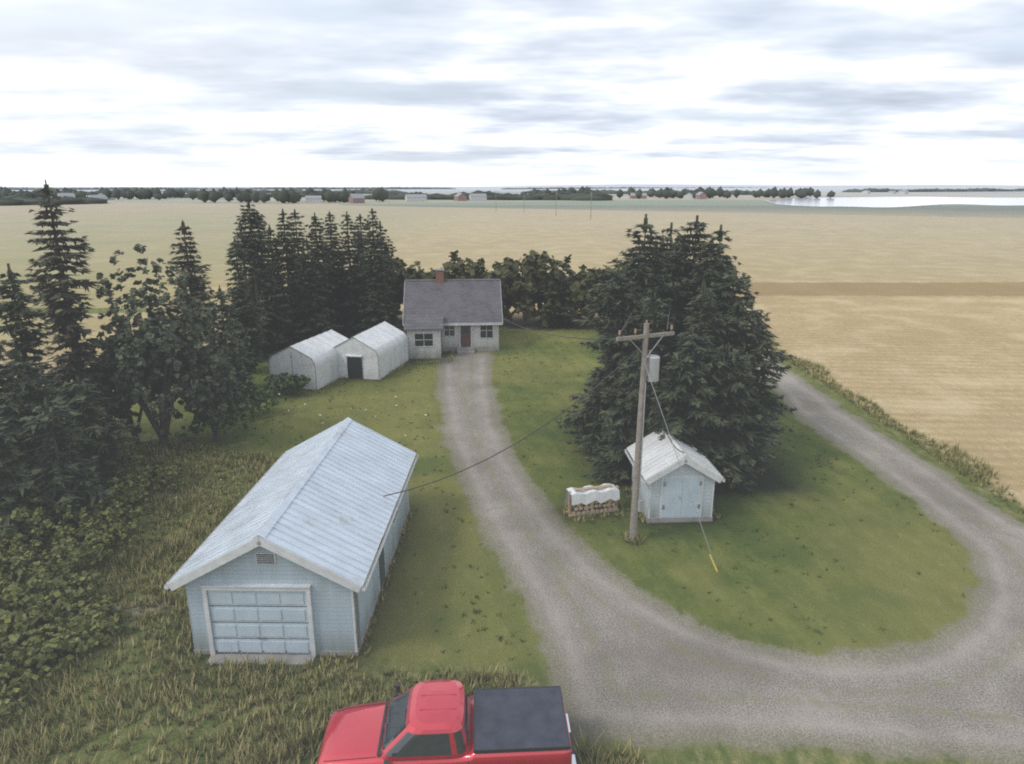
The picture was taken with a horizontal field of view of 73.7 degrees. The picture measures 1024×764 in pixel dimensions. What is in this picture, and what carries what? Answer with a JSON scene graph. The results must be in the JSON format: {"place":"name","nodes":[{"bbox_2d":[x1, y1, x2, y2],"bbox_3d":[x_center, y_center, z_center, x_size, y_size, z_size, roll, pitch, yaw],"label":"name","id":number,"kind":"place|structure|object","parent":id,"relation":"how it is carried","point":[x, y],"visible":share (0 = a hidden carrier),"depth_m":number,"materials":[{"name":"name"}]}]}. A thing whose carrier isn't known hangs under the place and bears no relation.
{"place":"outdoors","nodes":[
{"label":"outdoors","id":0,"kind":"place"},
{"bbox_2d":[0,184,1023,763],"bbox_3d":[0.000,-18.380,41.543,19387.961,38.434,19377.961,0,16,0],"label":"ground","id":1,"kind":"structure","parent":0,"point":[912,316],"depth_m":28.75,"materials":[{"name":"green plant"}]},
{"bbox_2d":[0,444,184,717],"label":"shrubs","id":2,"kind":"object","parent":1,"relation":"on","point":[31,595],"visible":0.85,"depth_m":21.85,"materials":[{"name":"green plant"}]},
{"bbox_2d":[90,243,253,450],"bbox_3d":[-17.982,-1.492,33.959,8.967,10.548,7.514,0,16,0],"label":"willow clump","id":3,"kind":"object","parent":1,"relation":"on","point":[157,351],"visible":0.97,"depth_m":32.99,"materials":[{"name":"green plant"}]},
{"bbox_2d":[0,180,403,551],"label":"spruce trees","id":4,"kind":"object","parent":1,"relation":"on","point":[34,414],"visible":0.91,"depth_m":33.50,"materials":[{"name":"green plant"}]},
{"bbox_2d":[174,335,406,450],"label":"dark bushes","id":5,"kind":"object","parent":1,"relation":"on","point":[260,395],"visible":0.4,"depth_m":38.34,"materials":[{"name":"green plant"}]},
{"bbox_2d":[164,417,417,664],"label":"garage","id":6,"kind":"structure","parent":1,"relation":"on","point":[292,555],"depth_m":19.62,"materials":[{"name":"blue"}]},
{"bbox_2d":[268,329,347,389],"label":"storage shed","id":7,"kind":"structure","parent":1,"relation":"on","point":[315,359],"depth_m":45.63,"materials":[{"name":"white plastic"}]},
{"bbox_2d":[175,390,460,503],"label":"wildflowers","id":8,"kind":"object","parent":1,"relation":"on","point":[351,413],"visible":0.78,"depth_m":39.21,"materials":[{"name":"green plant"}]},
{"bbox_2d":[334,321,408,379],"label":"storage shed","id":9,"kind":"structure","parent":1,"relation":"on","point":[379,351],"depth_m":47.97,"materials":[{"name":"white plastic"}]},
{"bbox_2d":[317,675,575,763],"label":"pickup truck","id":10,"kind":"object","parent":1,"relation":"on","point":[439,722],"visible":1,"depth_m":15.10,"materials":[{"name":"red paint"}]},
{"bbox_2d":[402,269,502,358],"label":"farmhouse","id":11,"kind":"object","parent":1,"relation":"on","point":[441,314],"visible":1,"depth_m":55.75,"materials":[{"name":"white"}]},
{"bbox_2d":[294,250,648,327],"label":"trees","id":12,"kind":"object","parent":1,"relation":"on","point":[519,293],"visible":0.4,"depth_m":64.59,"materials":[{"name":"green plant"}]},
{"bbox_2d":[57,190,908,202],"bbox_3d":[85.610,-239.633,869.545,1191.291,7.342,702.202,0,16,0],"label":"distant buildings","id":13,"kind":"structure","parent":1,"relation":"on","point":[356,198],"depth_m":624.27,"materials":[{"name":"grey"}]},
{"bbox_2d":[0,328,1023,763],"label":"rank grass tufts","id":14,"kind":"object","parent":1,"relation":"on","point":[184,544],"visible":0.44,"depth_m":18.82,"materials":[{"name":"green plant"}]},
{"bbox_2d":[0,186,1023,205],"bbox_3d":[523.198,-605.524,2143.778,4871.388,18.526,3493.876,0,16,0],"label":"distant tree line","id":15,"kind":"object","parent":1,"relation":"on","point":[9,197],"visible":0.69,"depth_m":690.76,"materials":[{"name":"green plant"}]},
{"bbox_2d":[532,272,585,328],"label":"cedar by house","id":16,"kind":"object","parent":1,"relation":"on","point":[556,318],"visible":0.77,"depth_m":64.33,"materials":[{"name":"green plant"}]},
{"bbox_2d":[565,483,619,516],"bbox_3d":[3.330,4.840,28.291,2.200,1.100,0.780,-4,17,-14],"label":"firewood stack","id":17,"kind":"object","parent":1,"relation":"on","point":[588,499],"visible":1,"depth_m":28.02,"materials":[{"name":"brown wood"}]},
{"bbox_2d":[616,320,674,541],"bbox_3d":[4.693,2.089,24.970,2.400,8.822,0.530,-7,18,-24],"label":"utility pole","id":18,"kind":"object","parent":1,"relation":"on","point":[651,362],"visible":0.98,"depth_m":24.46,"materials":[{"name":"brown wood"}]},
{"bbox_2d":[384,191,683,495],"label":"power lines","id":19,"kind":"object","parent":18,"relation":"attached to","point":[567,408],"visible":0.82,"depth_m":24.03,"materials":[{"name":"grey metal"}]},
{"bbox_2d":[644,363,717,571],"bbox_3d":[5.901,2.896,24.020,3.439,7.218,0.060,13,21,38],"label":"guy wire","id":20,"kind":"object","parent":18,"relation":"attached to","point":[711,557],"visible":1,"depth_m":24.00,"materials":[{"name":"silver metal"}]},
{"bbox_2d":[625,426,724,522],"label":"garden shed","id":21,"kind":"structure","parent":1,"relation":"on","point":[665,496],"depth_m":27.25,"materials":[{"name":"white wood"}]},
{"bbox_2d":[556,214,798,493],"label":"spruce trees","id":22,"kind":"object","parent":1,"relation":"on","point":[714,404],"visible":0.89,"depth_m":31.05,"materials":[{"name":"green plant"}]},
{"bbox_2d":[0,0,1023,186],"label":"sky","id":23,"kind":"structure","parent":0,"point":[94,93],"materials":[{"name":"white"}]},
{"bbox_2d":[763,197,1023,206],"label":"lake","id":24,"kind":"structure","parent":0,"point":[871,202],"depth_m":588.67,"materials":[{"name":"white liquid"}]}
]}

